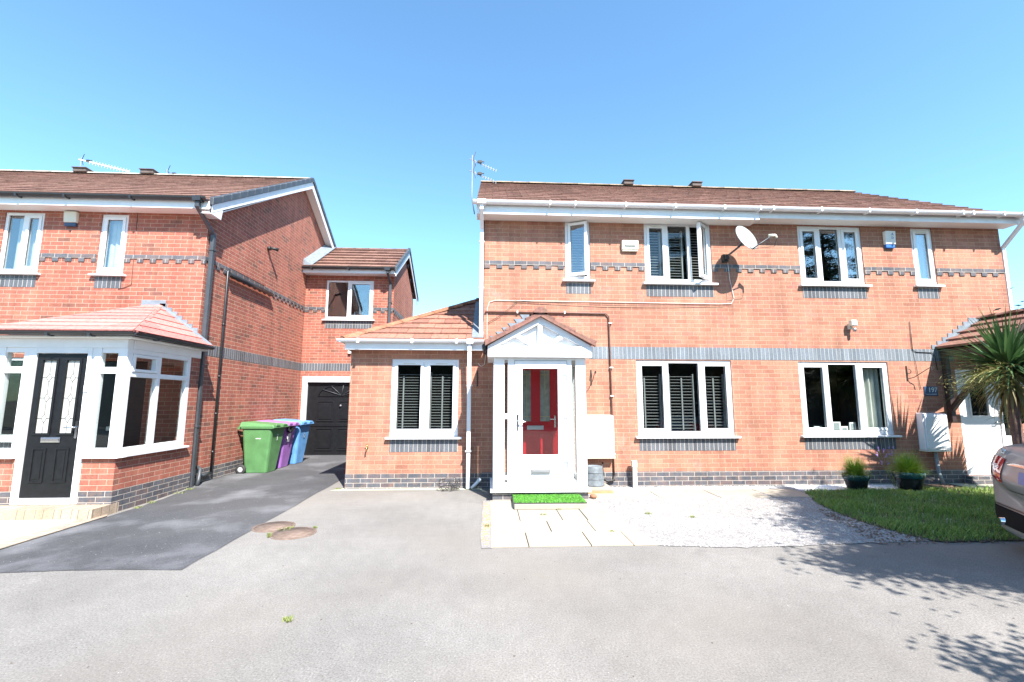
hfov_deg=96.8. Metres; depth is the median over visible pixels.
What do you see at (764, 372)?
semi detached house
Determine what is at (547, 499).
door mat
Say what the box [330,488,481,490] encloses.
concrete apron
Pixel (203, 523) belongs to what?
driveway
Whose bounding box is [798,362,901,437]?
window
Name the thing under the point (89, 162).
tv aerial
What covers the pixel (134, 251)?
phone cable
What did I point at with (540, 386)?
inner door
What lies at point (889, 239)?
alarm box
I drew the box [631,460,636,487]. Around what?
marker post
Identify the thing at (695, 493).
stepping path
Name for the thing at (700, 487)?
wall pebbles
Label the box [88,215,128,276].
window
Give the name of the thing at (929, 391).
house number
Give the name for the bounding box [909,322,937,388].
phone cable
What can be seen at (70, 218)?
alarm box
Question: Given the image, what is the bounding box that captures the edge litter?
[819,509,1022,543]
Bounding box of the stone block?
[588,482,613,493]
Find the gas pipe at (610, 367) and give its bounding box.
[485,311,615,481]
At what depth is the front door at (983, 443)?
8.33 m
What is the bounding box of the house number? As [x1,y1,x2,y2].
[923,386,937,395]
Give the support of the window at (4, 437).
in the brick house at (272, 325)
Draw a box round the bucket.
[587,465,604,486]
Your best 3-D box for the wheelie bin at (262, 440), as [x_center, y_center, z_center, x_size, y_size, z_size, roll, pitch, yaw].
[-5.235,2.217,9.519,0.803,1.049,0.620,0,-7,1]
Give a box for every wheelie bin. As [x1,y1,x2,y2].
[235,421,288,473]
[259,420,299,467]
[274,419,313,463]
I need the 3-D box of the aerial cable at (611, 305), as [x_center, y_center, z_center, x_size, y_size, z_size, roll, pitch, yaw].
[1.750,-0.502,8.215,4.699,1.955,0.020,0,-8,-3]
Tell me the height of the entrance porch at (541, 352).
3.021 m
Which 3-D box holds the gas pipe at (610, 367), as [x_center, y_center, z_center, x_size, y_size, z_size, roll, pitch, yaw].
[0.654,0.938,7.949,2.280,2.974,0.080,0,-8,-3]
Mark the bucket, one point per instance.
(595, 475)
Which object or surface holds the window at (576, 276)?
in the semi detached house at (764, 372)
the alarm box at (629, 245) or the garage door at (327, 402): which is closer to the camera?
the alarm box at (629, 245)
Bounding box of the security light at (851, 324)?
[847,320,856,331]
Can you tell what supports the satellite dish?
attached to the semi detached house at (764, 372)
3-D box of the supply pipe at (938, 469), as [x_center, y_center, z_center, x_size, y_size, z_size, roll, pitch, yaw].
[7.621,2.264,8.104,0.064,0.609,0.126,4,-9,-29]
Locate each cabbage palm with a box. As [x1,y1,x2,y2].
[929,304,1023,444]
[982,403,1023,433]
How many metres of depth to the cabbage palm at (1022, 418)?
7.49 m
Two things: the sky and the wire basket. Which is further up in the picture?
the sky
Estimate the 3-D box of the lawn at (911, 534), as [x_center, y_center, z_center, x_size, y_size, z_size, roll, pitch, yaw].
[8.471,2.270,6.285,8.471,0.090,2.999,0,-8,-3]
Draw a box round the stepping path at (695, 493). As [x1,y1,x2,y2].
[595,489,812,498]
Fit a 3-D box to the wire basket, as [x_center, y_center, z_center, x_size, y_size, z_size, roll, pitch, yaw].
[-1.048,2.369,7.508,0.443,0.221,0.244,2,-8,-13]
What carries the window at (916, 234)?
in the semi detached house at (764, 372)
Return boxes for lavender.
[876,446,909,486]
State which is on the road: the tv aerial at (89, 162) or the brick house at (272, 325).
the brick house at (272, 325)
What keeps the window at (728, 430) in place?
in the semi detached house at (764, 372)
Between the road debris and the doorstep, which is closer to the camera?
the road debris
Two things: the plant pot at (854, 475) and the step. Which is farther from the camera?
the plant pot at (854, 475)
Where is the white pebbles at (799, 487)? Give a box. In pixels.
[785,484,897,490]
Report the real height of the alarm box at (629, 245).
0.200 m
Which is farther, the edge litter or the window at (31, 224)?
the window at (31, 224)
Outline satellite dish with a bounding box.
[721,226,777,262]
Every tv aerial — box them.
[78,154,129,172]
[469,152,496,213]
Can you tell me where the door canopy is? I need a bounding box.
[931,309,1023,421]
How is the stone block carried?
on the gravel bed at (831, 537)
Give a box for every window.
[0,212,44,274]
[0,358,23,441]
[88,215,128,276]
[95,362,147,447]
[322,280,374,320]
[385,359,461,438]
[562,221,594,281]
[635,360,740,438]
[643,222,718,285]
[797,226,872,287]
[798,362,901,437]
[910,229,945,287]
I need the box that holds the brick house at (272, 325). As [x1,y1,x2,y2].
[0,166,418,486]
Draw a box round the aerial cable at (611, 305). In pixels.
[478,267,733,365]
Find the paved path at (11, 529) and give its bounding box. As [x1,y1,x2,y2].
[0,517,102,548]
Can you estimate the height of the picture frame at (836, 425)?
0.200 m
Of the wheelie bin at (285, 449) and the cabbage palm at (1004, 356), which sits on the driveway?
the wheelie bin at (285, 449)
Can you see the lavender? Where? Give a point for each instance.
(883, 449)
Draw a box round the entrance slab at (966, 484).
[947,483,992,488]
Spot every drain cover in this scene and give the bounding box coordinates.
[251,521,294,532]
[269,527,316,539]
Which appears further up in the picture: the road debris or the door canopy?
the door canopy
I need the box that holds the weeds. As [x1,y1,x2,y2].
[135,487,694,622]
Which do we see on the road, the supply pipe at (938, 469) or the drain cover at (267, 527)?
the drain cover at (267, 527)
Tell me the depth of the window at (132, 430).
7.89 m
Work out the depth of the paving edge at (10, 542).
5.23 m
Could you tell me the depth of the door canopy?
8.24 m
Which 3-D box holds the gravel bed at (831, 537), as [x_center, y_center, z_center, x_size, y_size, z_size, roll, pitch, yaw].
[3.020,2.306,6.265,3.737,0.001,3.330,0,-8,-3]
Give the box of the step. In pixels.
[512,496,584,509]
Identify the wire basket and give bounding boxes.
[436,477,461,491]
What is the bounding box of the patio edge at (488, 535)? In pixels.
[480,500,491,547]
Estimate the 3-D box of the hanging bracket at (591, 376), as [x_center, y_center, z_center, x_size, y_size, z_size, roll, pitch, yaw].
[1.411,0.621,7.881,0.020,0.270,0.394,0,-8,-3]
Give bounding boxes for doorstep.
[0,502,118,520]
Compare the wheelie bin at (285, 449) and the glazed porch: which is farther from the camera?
the wheelie bin at (285, 449)
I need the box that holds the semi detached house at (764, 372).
[336,179,1023,488]
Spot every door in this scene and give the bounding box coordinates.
[19,354,87,497]
[304,382,349,454]
[514,360,568,485]
[522,369,557,454]
[586,418,612,454]
[924,416,949,447]
[958,374,1002,472]
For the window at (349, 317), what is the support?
in the brick house at (272, 325)
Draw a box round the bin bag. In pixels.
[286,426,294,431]
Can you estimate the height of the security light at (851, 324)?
0.210 m
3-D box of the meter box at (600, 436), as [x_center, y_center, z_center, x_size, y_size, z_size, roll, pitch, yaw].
[1.473,1.648,7.865,0.580,0.729,0.146,0,-8,-3]
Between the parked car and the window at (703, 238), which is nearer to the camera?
the parked car
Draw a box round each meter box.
[586,415,614,457]
[916,413,952,451]
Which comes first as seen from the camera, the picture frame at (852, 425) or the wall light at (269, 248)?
the picture frame at (852, 425)
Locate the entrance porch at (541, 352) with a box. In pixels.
[482,307,596,500]
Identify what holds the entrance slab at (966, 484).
on the road
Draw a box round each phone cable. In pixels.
[118,213,137,288]
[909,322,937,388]
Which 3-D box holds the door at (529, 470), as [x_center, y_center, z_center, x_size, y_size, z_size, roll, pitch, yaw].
[0.440,1.229,6.879,0.812,1.872,0.135,0,-8,-3]
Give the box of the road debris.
[10,552,1014,678]
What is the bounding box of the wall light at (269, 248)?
[267,246,278,251]
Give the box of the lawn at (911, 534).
[805,489,1023,541]
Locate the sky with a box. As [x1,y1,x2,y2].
[0,0,1023,315]
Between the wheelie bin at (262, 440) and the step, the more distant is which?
the wheelie bin at (262, 440)
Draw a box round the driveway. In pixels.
[0,455,345,572]
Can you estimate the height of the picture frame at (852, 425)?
0.190 m
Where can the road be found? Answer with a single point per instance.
(892, 624)
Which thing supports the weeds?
on the road
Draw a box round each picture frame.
[833,422,840,429]
[849,422,855,429]
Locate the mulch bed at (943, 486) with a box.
[923,484,960,489]
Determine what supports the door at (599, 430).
in the meter box at (600, 436)
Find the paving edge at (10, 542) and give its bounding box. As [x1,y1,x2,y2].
[0,514,106,548]
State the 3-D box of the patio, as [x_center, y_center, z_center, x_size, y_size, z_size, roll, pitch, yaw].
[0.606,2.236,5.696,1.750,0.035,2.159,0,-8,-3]
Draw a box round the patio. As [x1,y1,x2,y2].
[490,499,660,547]
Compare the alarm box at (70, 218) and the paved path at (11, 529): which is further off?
the alarm box at (70, 218)
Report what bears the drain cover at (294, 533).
on the road
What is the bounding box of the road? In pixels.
[0,479,1023,681]
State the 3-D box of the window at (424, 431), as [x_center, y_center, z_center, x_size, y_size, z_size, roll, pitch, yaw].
[-1.509,1.005,7.930,1.290,1.370,0.270,0,-8,-3]
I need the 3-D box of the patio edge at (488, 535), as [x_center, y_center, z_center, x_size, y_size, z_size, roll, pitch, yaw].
[-0.319,2.219,5.649,0.127,0.001,2.222,0,-8,-3]
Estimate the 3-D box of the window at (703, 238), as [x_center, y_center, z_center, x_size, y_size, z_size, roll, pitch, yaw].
[3.091,-1.620,8.442,1.395,1.195,0.408,0,-8,-3]
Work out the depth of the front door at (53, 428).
6.25 m
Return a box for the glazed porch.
[0,300,214,511]
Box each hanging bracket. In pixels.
[590,370,595,384]
[905,366,932,380]
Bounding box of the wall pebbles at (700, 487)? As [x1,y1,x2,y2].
[612,485,793,489]
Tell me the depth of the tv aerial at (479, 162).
9.45 m
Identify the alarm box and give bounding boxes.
[63,211,79,226]
[621,240,637,251]
[882,231,895,248]
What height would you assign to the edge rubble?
0.014 m
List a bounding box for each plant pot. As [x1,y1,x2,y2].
[834,454,877,490]
[883,449,928,490]
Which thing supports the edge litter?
on the gravel bed at (831, 537)
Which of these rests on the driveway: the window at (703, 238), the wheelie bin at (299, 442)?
the wheelie bin at (299, 442)
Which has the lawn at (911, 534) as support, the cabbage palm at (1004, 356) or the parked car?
the cabbage palm at (1004, 356)
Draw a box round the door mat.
[513,494,586,503]
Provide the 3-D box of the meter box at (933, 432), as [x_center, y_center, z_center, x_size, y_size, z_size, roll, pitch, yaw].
[7.585,1.635,8.180,0.480,0.679,0.146,0,-8,-3]
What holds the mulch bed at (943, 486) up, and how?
on the road
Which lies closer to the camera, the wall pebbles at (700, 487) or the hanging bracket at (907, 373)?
the wall pebbles at (700, 487)
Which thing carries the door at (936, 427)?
in the meter box at (933, 432)
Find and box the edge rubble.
[481,502,489,544]
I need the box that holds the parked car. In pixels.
[990,444,1023,538]
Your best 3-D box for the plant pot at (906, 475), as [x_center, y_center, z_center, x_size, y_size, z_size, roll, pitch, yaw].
[6.610,2.119,7.599,0.797,0.720,0.792,7,-10,-42]
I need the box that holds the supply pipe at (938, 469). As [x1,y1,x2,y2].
[934,452,945,484]
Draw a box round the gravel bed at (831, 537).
[588,485,933,547]
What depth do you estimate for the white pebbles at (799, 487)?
7.85 m

